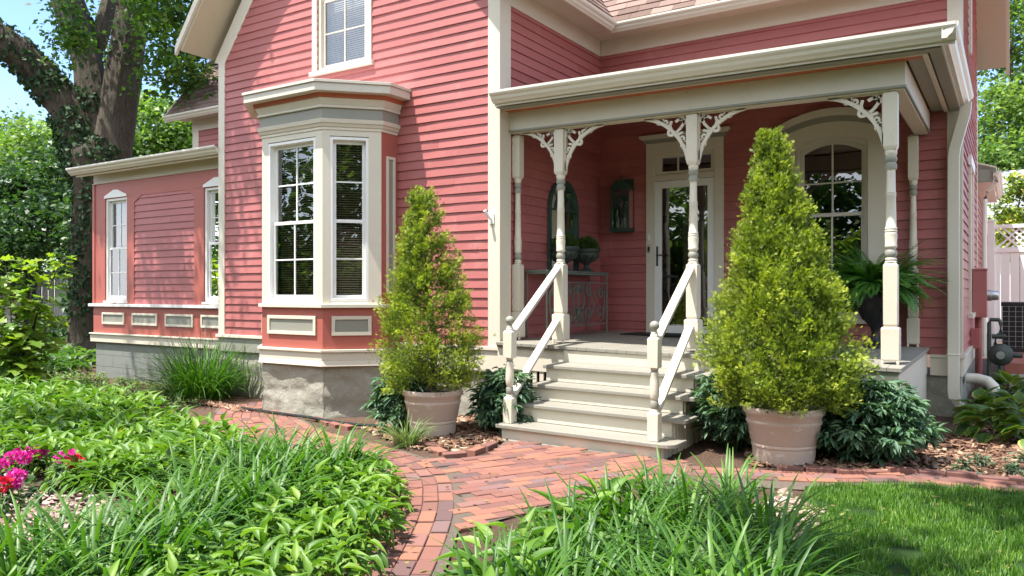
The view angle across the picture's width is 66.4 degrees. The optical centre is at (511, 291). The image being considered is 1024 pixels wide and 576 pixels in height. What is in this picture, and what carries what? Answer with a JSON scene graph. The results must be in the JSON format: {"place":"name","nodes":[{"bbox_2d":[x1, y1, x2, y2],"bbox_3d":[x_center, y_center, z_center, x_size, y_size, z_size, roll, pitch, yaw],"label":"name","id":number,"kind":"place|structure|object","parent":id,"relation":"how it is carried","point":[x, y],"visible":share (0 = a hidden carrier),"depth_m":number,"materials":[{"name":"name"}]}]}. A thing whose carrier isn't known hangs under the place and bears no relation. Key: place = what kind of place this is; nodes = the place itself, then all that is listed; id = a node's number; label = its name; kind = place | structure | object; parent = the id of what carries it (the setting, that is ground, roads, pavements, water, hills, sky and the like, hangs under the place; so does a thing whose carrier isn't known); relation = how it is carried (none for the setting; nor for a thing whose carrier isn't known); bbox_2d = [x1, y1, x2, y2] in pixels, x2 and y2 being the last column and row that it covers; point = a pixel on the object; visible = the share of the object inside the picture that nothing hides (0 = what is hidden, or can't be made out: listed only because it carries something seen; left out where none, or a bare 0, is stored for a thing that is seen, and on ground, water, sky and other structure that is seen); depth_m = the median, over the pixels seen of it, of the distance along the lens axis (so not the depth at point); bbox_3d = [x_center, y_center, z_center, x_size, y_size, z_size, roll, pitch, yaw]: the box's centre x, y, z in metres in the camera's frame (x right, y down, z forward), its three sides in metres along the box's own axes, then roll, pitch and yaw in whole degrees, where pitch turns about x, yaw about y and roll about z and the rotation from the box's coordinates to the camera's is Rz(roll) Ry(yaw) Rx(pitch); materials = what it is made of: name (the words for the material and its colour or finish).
{"place":"outdoors","nodes":[
{"label":"outdoors","id":0,"kind":"place"},
{"bbox_2d":[109,326,261,401],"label":"fountain grass","id":1,"kind":"object","parent":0,"point":[203,382],"depth_m":10.87,"materials":[{"name":"green plant"}]},
{"bbox_2d":[0,305,1023,575],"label":"ground","id":2,"kind":"structure","parent":0,"point":[706,451],"depth_m":6.89,"materials":[{"name":"soil"}]},
{"bbox_2d":[0,476,25,512],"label":"geranium","id":3,"kind":"object","parent":2,"relation":"on","point":[4,480],"visible":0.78,"depth_m":5.02,"materials":[{"name":"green plant"}]},
{"bbox_2d":[0,451,32,491],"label":"geranium","id":4,"kind":"object","parent":2,"relation":"on","point":[7,463],"visible":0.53,"depth_m":6.03,"materials":[{"name":"pink plant"}]},
{"bbox_2d":[0,467,46,506],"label":"geranium","id":5,"kind":"object","parent":2,"relation":"on","point":[14,473],"visible":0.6,"depth_m":5.25,"materials":[{"name":"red plant"}]},
{"bbox_2d":[0,98,54,178],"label":"tree","id":6,"kind":"object","parent":2,"relation":"on","point":[16,116],"visible":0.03,"depth_m":39.76,"materials":[{"name":"green plant"}]},
{"bbox_2d":[11,445,52,478],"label":"geranium","id":7,"kind":"object","parent":2,"relation":"on","point":[39,451],"visible":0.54,"depth_m":6.41,"materials":[{"name":"green plant"}]},
{"bbox_2d":[0,111,68,267],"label":"leafy tree","id":8,"kind":"object","parent":2,"relation":"on","point":[17,139],"visible":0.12,"depth_m":32.34,"materials":[{"name":"green plant"}]},
{"bbox_2d":[0,268,69,332],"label":"white fence","id":9,"kind":"object","parent":2,"relation":"on","point":[50,292],"visible":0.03,"depth_m":21.45,"materials":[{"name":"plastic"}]},
{"bbox_2d":[0,139,71,321],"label":"dark yew","id":10,"kind":"object","parent":2,"relation":"on","point":[25,215],"visible":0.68,"depth_m":20.09,"materials":[{"name":"green plant"}]},
{"bbox_2d":[0,181,72,349],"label":"dark yew","id":11,"kind":"object","parent":2,"relation":"on","point":[61,245],"visible":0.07,"depth_m":18.86,"materials":[{"name":"green plant"}]},
{"bbox_2d":[0,252,78,392],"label":"oakleaf hydrangea","id":12,"kind":"object","parent":2,"relation":"on","point":[20,357],"visible":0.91,"depth_m":11.91,"materials":[{"name":"green plant"}]},
{"bbox_2d":[0,336,95,378],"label":"shade ground cover","id":13,"kind":"object","parent":2,"relation":"on","point":[81,361],"visible":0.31,"depth_m":14.67,"materials":[{"name":"green plant"}]},
{"bbox_2d":[37,352,74,371],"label":"daylily","id":14,"kind":"object","parent":2,"relation":"on","point":[45,363],"visible":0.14,"depth_m":13.98,"materials":[{"name":"green plant"}]},
{"bbox_2d":[41,448,84,485],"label":"geranium","id":15,"kind":"object","parent":2,"relation":"on","point":[71,451],"visible":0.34,"depth_m":6.06,"materials":[{"name":"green plant"}]},
{"bbox_2d":[45,453,88,492],"bbox_3d":[-3.241,1.342,5.743,0.373,0.302,0.221,0,0,0],"label":"geranium","id":16,"kind":"object","parent":2,"relation":"on","point":[58,468],"visible":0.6,"depth_m":5.74,"materials":[{"name":"green plant"}]},
{"bbox_2d":[0,0,217,363],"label":"old tree","id":17,"kind":"object","parent":2,"relation":"on","point":[92,111],"visible":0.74,"depth_m":16.55,"materials":[{"name":"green plant"}]},
{"bbox_2d":[16,369,204,407],"bbox_3d":[-6.607,1.474,12.242,6.237,0.239,1.653,0,0,41],"label":"ground cover","id":18,"kind":"object","parent":2,"relation":"on","point":[96,379],"visible":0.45,"depth_m":12.42,"materials":[{"name":"green plant"}]},
{"bbox_2d":[132,84,192,157],"bbox_3d":[-12.951,-3.041,29.043,6.182,9.746,6.624,0,0,-24],"label":"leafy tree","id":19,"kind":"object","parent":2,"relation":"on","point":[160,135],"visible":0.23,"depth_m":27.70,"materials":[{"name":"green plant"}]},
{"bbox_2d":[320,420,328,425],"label":"edging brick","id":20,"kind":"object","parent":2,"relation":"on","point":[325,423],"visible":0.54,"depth_m":8.99,"materials":[{"name":"brick"}]},
{"bbox_2d":[0,374,662,575],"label":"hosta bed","id":21,"kind":"object","parent":2,"relation":"on","point":[321,537],"visible":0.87,"depth_m":4.79,"materials":[{"name":"green plant"}]},
{"bbox_2d":[329,421,340,428],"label":"edging brick","id":22,"kind":"object","parent":2,"relation":"on","point":[334,425],"visible":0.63,"depth_m":8.78,"materials":[{"name":"brick"}]},
{"bbox_2d":[339,423,354,430],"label":"edging brick","id":23,"kind":"object","parent":2,"relation":"on","point":[347,427],"visible":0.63,"depth_m":8.54,"materials":[{"name":"brick"}]},
{"bbox_2d":[358,361,430,432],"bbox_3d":[-1.110,1.066,7.996,0.909,0.788,0.857,0,0,-11],"label":"peony bush","id":24,"kind":"object","parent":2,"relation":"on","point":[385,406],"visible":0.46,"depth_m":7.81,"materials":[{"name":"green plant"}]},
{"bbox_2d":[370,410,437,447],"bbox_3d":[-0.959,1.244,7.114,0.737,0.335,0.596,0,0,-27],"label":"grass tuft","id":25,"kind":"object","parent":2,"relation":"on","point":[407,437],"visible":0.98,"depth_m":7.06,"materials":[{"name":"green plant"}]},
{"bbox_2d":[0,485,826,571],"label":"pale mulch","id":26,"kind":"object","parent":2,"relation":"on","point":[47,500],"visible":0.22,"depth_m":5.17,"materials":[{"name":"beige wood"}]},
{"bbox_2d":[366,184,495,438],"bbox_3d":[-0.793,0.169,7.725,1.261,2.489,1.270,0,0,33],"label":"potted evergreen","id":27,"kind":"object","parent":2,"relation":"on","point":[437,403],"visible":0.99,"depth_m":7.53,"materials":[{"name":"plant"}]},
{"bbox_2d":[424,441,437,449],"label":"edging brick","id":28,"kind":"object","parent":2,"relation":"on","point":[432,443],"visible":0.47,"depth_m":7.03,"materials":[{"name":"brick"}]},
{"bbox_2d":[430,446,447,455],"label":"edging brick","id":29,"kind":"object","parent":2,"relation":"on","point":[439,450],"visible":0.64,"depth_m":6.77,"materials":[{"name":"brick"}]},
{"bbox_2d":[0,409,890,575],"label":"daylily bed","id":30,"kind":"object","parent":2,"relation":"on","point":[758,547],"visible":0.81,"depth_m":3.80,"materials":[{"name":"green plant"}]},
{"bbox_2d":[442,450,466,458],"bbox_3d":[-0.487,1.395,6.615,0.200,0.075,0.090,-2,2,-17],"label":"edging brick","id":31,"kind":"object","parent":2,"relation":"on","point":[456,454],"visible":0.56,"depth_m":6.58,"materials":[{"name":"brick"}]},
{"bbox_2d":[466,446,485,455],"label":"edging brick","id":32,"kind":"object","parent":2,"relation":"on","point":[476,450],"visible":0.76,"depth_m":6.78,"materials":[{"name":"brick"}]},
{"bbox_2d":[481,441,497,450],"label":"edging brick","id":33,"kind":"object","parent":2,"relation":"on","point":[490,445],"visible":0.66,"depth_m":7.02,"materials":[{"name":"brick"}]},
{"bbox_2d":[464,364,544,433],"bbox_3d":[-0.045,1.062,7.831,0.809,0.705,0.888,0,0,33],"label":"peony bush","id":34,"kind":"object","parent":2,"relation":"on","point":[490,391],"visible":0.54,"depth_m":7.65,"materials":[{"name":"green plant"}]},
{"bbox_2d":[66,0,1009,458],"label":"house","id":35,"kind":"structure","parent":2,"relation":"on","point":[264,214],"depth_m":9.61,"materials":[{"name":"paint"}]},
{"bbox_2d":[103,189,126,302],"bbox_3d":[-6.715,-0.792,14.015,0.710,1.985,0.845,0,0,33],"label":"window","id":36,"kind":"structure","parent":35,"relation":"in","point":[116,208],"depth_m":13.87,"materials":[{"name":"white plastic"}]},
{"bbox_2d":[202,177,217,304],"bbox_3d":[-4.565,-0.792,12.218,0.710,1.985,0.139,0,0,33],"label":"window","id":37,"kind":"structure","parent":35,"relation":"in","point":[211,194],"depth_m":12.36,"materials":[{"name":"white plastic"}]},
{"bbox_2d":[279,150,296,294],"bbox_3d":[-2.988,-0.880,10.378,0.280,2.030,0.500,0,0,-12],"label":"window","id":38,"kind":"structure","parent":35,"relation":"in","point":[280,157],"depth_m":10.14,"materials":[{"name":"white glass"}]},
{"bbox_2d":[268,137,341,303],"bbox_3d":[-2.628,-0.872,9.892,0.890,2.046,0.418,0,0,33],"label":"window","id":39,"kind":"structure","parent":35,"relation":"in","point":[305,148],"depth_m":9.94,"materials":[{"name":"white plastic"}]},
{"bbox_2d":[309,0,373,76],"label":"window","id":40,"kind":"structure","parent":35,"relation":"in","point":[344,33],"depth_m":10.58,"materials":[{"name":"beige paint"}]},
{"bbox_2d":[330,136,368,303],"bbox_3d":[-2.019,-0.872,9.694,0.500,2.046,0.418,0,0,-13],"label":"window","id":41,"kind":"structure","parent":35,"relation":"in","point":[355,151],"depth_m":9.63,"materials":[{"name":"white plastic"}]},
{"bbox_2d":[484,210,493,223],"bbox_3d":[-0.269,-0.859,8.981,0.125,0.164,0.060,0,0,-44],"label":"wall bracket","id":42,"kind":"object","parent":35,"relation":"attached to","point":[491,218],"depth_m":8.99,"materials":[{"name":"white plastic"}]},
{"bbox_2d":[548,180,578,270],"bbox_3d":[0.675,-0.838,10.209,0.040,1.235,0.770,0,0,33],"label":"arched mirror","id":43,"kind":"object","parent":35,"relation":"attached to","point":[571,213],"visible":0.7,"depth_m":10.28,"materials":[{"name":"green metal"}]},
{"bbox_2d":[524,270,608,338],"bbox_3d":[0.734,0.153,10.005,0.320,0.824,1.680,0,0,33],"label":"console table","id":44,"kind":"object","parent":35,"relation":"on","point":[578,310],"visible":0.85,"depth_m":9.96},
{"bbox_2d":[550,233,578,270],"bbox_3d":[0.668,-0.504,9.879,0.380,0.490,0.383,0,0,33],"label":"urn","id":45,"kind":"object","parent":44,"relation":"on","point":[571,252],"visible":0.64,"depth_m":9.78,"materials":[{"name":"stone"}]},
{"bbox_2d":[575,236,600,271],"bbox_3d":[0.990,-0.506,10.384,0.377,0.493,0.380,0,0,33],"label":"urn","id":46,"kind":"object","parent":44,"relation":"on","point":[589,250],"visible":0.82,"depth_m":10.27,"materials":[{"name":"stone"}]},
{"bbox_2d":[609,177,634,232],"bbox_3d":[1.525,-1.215,10.879,0.310,0.770,0.185,0,0,33],"label":"wall lantern","id":47,"kind":"object","parent":35,"relation":"attached to","point":[621,190],"depth_m":10.87,"materials":[{"name":"green metal"}]},
{"bbox_2d":[619,332,711,336],"bbox_3d":[2.009,0.560,10.233,1.060,0.017,0.560,0,0,33],"label":"door mat","id":48,"kind":"object","parent":35,"relation":"on","point":[649,334],"depth_m":10.15,"materials":[{"name":"black rubber"}]},
{"bbox_2d":[639,126,730,333],"bbox_3d":[2.539,-0.705,10.858,1.260,2.870,0.975,0,0,33],"label":"front door","id":49,"kind":"structure","parent":35,"relation":"in","point":[667,184],"depth_m":10.68,"materials":[{"name":"beige paint"}]},
{"bbox_2d":[771,107,886,323],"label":"window","id":50,"kind":"structure","parent":35,"relation":"in","point":[840,154],"depth_m":9.65,"materials":[{"name":"beige paint"}]},
{"bbox_2d":[819,238,951,347],"bbox_3d":[4.039,0.013,8.695,1.454,1.222,1.537,0,0,-28],"label":"fern urn","id":51,"kind":"object","parent":35,"relation":"on","point":[865,282],"visible":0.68,"depth_m":8.57,"materials":[{"name":"green metal"}]},
{"bbox_2d":[967,154,975,317],"bbox_3d":[6.076,-0.705,10.436,0.170,2.090,1.030,0,0,33],"label":"window","id":52,"kind":"structure","parent":35,"relation":"in","point":[971,168],"depth_m":10.04,"materials":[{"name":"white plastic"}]},
{"bbox_2d":[157,393,1023,476],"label":"bark mulch","id":53,"kind":"object","parent":2,"relation":"on","point":[474,435],"visible":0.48,"depth_m":6.93,"materials":[{"name":"brown wood"}]},
{"bbox_2d":[241,407,377,426],"bbox_3d":[-2.425,1.462,9.229,2.565,0.080,0.114,0,0,38],"label":"brick edging","id":54,"kind":"object","parent":53,"relation":"on","point":[295,415],"visible":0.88,"depth_m":9.29,"materials":[{"name":"red brick"}]},
{"bbox_2d":[213,402,1023,575],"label":"brick path","id":55,"kind":"structure","parent":2,"relation":"on","point":[456,518],"depth_m":5.62,"materials":[{"name":"red brick"}]},
{"bbox_2d":[358,437,1019,573],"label":"fallen leaves","id":56,"kind":"object","parent":55,"relation":"on","point":[944,564],"visible":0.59,"depth_m":4.99,"materials":[{"name":"brown plant"}]},
{"bbox_2d":[806,465,833,472],"bbox_3d":[2.377,1.395,6.045,0.200,0.075,0.090,0,1,18],"label":"edging brick","id":57,"kind":"object","parent":55,"relation":"on","point":[821,469],"visible":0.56,"depth_m":6.01,"materials":[{"name":"brick"}]},
{"bbox_2d":[833,468,863,474],"bbox_3d":[2.577,1.396,5.996,0.200,0.071,0.090,1,-1,1],"label":"edging brick","id":58,"kind":"object","parent":55,"relation":"on","point":[842,471],"visible":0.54,"depth_m":5.95,"materials":[{"name":"brick"}]},
{"bbox_2d":[946,469,976,478],"bbox_3d":[3.387,1.395,5.896,0.200,0.074,0.090,1,2,26],"label":"edging brick","id":59,"kind":"object","parent":55,"relation":"on","point":[962,474],"visible":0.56,"depth_m":5.87,"materials":[{"name":"brick"}]},
{"bbox_2d":[1009,475,1023,483],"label":"edging brick","id":60,"kind":"object","parent":55,"relation":"on","point":[1018,479],"visible":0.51,"depth_m":5.70,"materials":[{"name":"brick"}]},
{"bbox_2d":[684,364,790,451],"bbox_3d":[1.983,1.015,6.987,0.991,0.800,1.062,0,0,33],"label":"peony bush","id":61,"kind":"object","parent":2,"relation":"on","point":[728,426],"visible":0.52,"depth_m":6.81,"materials":[{"name":"green plant"}]},
{"bbox_2d":[690,125,880,466],"bbox_3d":[2.223,0.014,6.505,1.563,2.792,1.484,0,0,33],"label":"potted evergreen","id":62,"kind":"object","parent":2,"relation":"on","point":[783,428],"visible":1,"depth_m":6.25,"materials":[{"name":"plant"}]},
{"bbox_2d":[777,464,804,471],"bbox_3d":[2.187,1.402,6.133,0.200,0.060,0.090,0,1,27],"label":"edging brick","id":63,"kind":"object","parent":2,"relation":"on","point":[789,468],"visible":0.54,"depth_m":6.11,"materials":[{"name":"brick"}]},
{"bbox_2d":[861,469,888,474],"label":"edging brick","id":64,"kind":"object","parent":2,"relation":"on","point":[871,471],"visible":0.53,"depth_m":5.98,"materials":[{"name":"brick"}]},
{"bbox_2d":[816,375,951,466],"bbox_3d":[2.920,1.078,6.483,1.262,0.779,1.054,0,0,33],"label":"peony bush","id":65,"kind":"object","parent":2,"relation":"on","point":[882,422],"visible":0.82,"depth_m":6.21,"materials":[{"name":"green plant"}]},
{"bbox_2d":[885,466,915,473],"bbox_3d":[2.997,1.395,6.039,0.200,0.074,0.090,2,1,3],"label":"edging brick","id":66,"kind":"object","parent":2,"relation":"on","point":[907,470],"visible":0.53,"depth_m":6.00,"materials":[{"name":"brick"}]},
{"bbox_2d":[915,468,945,476],"bbox_3d":[3.198,1.400,5.988,0.200,0.064,0.090,2,3,21],"label":"edging brick","id":67,"kind":"object","parent":2,"relation":"on","point":[930,471],"visible":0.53,"depth_m":5.96,"materials":[{"name":"brick"}]},
{"bbox_2d":[951,457,982,474],"bbox_3d":[3.497,1.359,6.024,0.240,0.148,0.270,0,0,33],"label":"sedum","id":68,"kind":"object","parent":2,"relation":"on","point":[964,461],"visible":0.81,"depth_m":6.05,"materials":[{"name":"green plant"}]},
{"bbox_2d":[951,386,998,423],"bbox_3d":[5.019,1.234,8.392,0.546,0.486,0.579,0,0,33],"label":"hosta","id":69,"kind":"object","parent":2,"relation":"on","point":[980,396],"visible":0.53,"depth_m":8.33,"materials":[{"name":"green plant"}]},
{"bbox_2d":[959,451,996,466],"bbox_3d":[3.746,1.361,6.272,0.270,0.145,0.260,0,0,3],"label":"sedum","id":70,"kind":"object","parent":2,"relation":"on","point":[979,459],"visible":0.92,"depth_m":6.30,"materials":[{"name":"green plant"}]},
{"bbox_2d":[951,396,1023,442],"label":"hosta","id":71,"kind":"object","parent":2,"relation":"on","point":[998,409],"visible":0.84,"depth_m":7.39,"materials":[{"name":"green plant"}]},
{"bbox_2d":[977,474,1008,480],"bbox_3d":[3.569,1.402,5.804,0.200,0.060,0.090,-1,0,30],"label":"edging brick","id":72,"kind":"object","parent":2,"relation":"on","point":[991,477],"visible":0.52,"depth_m":5.79,"materials":[{"name":"brick"}]},
{"bbox_2d":[970,387,1023,417],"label":"vinca cover","id":73,"kind":"object","parent":2,"relation":"on","point":[1010,391],"visible":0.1,"depth_m":9.40,"materials":[{"name":"green plant"}]},
{"bbox_2d":[976,0,1023,172],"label":"tall tree","id":74,"kind":"object","parent":2,"relation":"on","point":[1002,151],"visible":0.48,"depth_m":28.64,"materials":[{"name":"green plant"}]},
{"bbox_2d":[987,318,1021,385],"bbox_3d":[6.464,0.888,10.269,0.396,1.085,0.232,0,0,33],"label":"gas meter","id":75,"kind":"object","parent":2,"relation":"on","point":[1000,355],"visible":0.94,"depth_m":10.29,"materials":[{"name":"metal"}]},
{"bbox_2d":[986,369,1023,402],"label":"hosta","id":76,"kind":"object","parent":2,"relation":"on","point":[1006,377],"visible":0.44,"depth_m":9.75,"materials":[{"name":"green plant"}]},
{"bbox_2d":[987,168,1023,247],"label":"arborvitae hedge","id":77,"kind":"object","parent":2,"relation":"on","point":[1007,215],"visible":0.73,"depth_m":21.92,"materials":[{"name":"green plant"}]},
{"bbox_2d":[987,169,1023,318],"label":"neighbour house","id":78,"kind":"structure","parent":2,"relation":"on","point":[1004,174],"depth_m":25.42,"materials":[{"name":"white wood"}]},
{"bbox_2d":[989,388,1023,429],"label":"hosta","id":79,"kind":"object","parent":2,"relation":"on","point":[1017,398],"visible":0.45,"depth_m":8.01,"materials":[{"name":"green plant"}]},
{"bbox_2d":[991,408,1023,448],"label":"hosta","id":80,"kind":"object","parent":2,"relation":"on","point":[1007,431],"visible":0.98,"depth_m":7.10,"materials":[{"name":"green plant"}]},
{"bbox_2d":[996,461,1023,475],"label":"sedum","id":81,"kind":"object","parent":2,"relation":"on","point":[1015,466],"visible":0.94,"depth_m":5.94,"materials":[{"name":"green plant"}]},
{"bbox_2d":[1002,450,1023,461],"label":"sedum","id":82,"kind":"object","parent":2,"relation":"on","point":[1020,458],"visible":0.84,"depth_m":6.38,"materials":[{"name":"green plant"}]},
{"bbox_2d":[1009,374,1023,395],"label":"patio edge","id":83,"kind":"object","parent":2,"relation":"on","point":[1020,375],"visible":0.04,"depth_m":10.32,"materials":[{"name":"paint"}]},
{"bbox_2d":[0,0,1023,298],"label":"sky","id":84,"kind":"structure","parent":0,"point":[13,12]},
{"bbox_2d":[790,477,1023,575],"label":"lawn","id":85,"kind":"structure","parent":0,"point":[901,551],"depth_m":4.37,"materials":[{"name":"plant"}]},
{"bbox_2d":[1005,352,1023,389],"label":"patio","id":86,"kind":"structure","parent":0,"point":[1015,366],"depth_m":10.63,"materials":[{"name":"red brick"}]},
{"bbox_2d":[987,218,1023,346],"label":"lattice fence","id":87,"kind":"object","parent":86,"relation":"on","point":[1012,273],"visible":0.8,"depth_m":14.56,"materials":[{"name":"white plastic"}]},
{"bbox_2d":[1001,302,1023,351],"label":"air conditioner","id":88,"kind":"object","parent":86,"relation":"on","point":[1013,321],"visible":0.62,"depth_m":12.63,"materials":[{"name":"black metal"}]}
]}

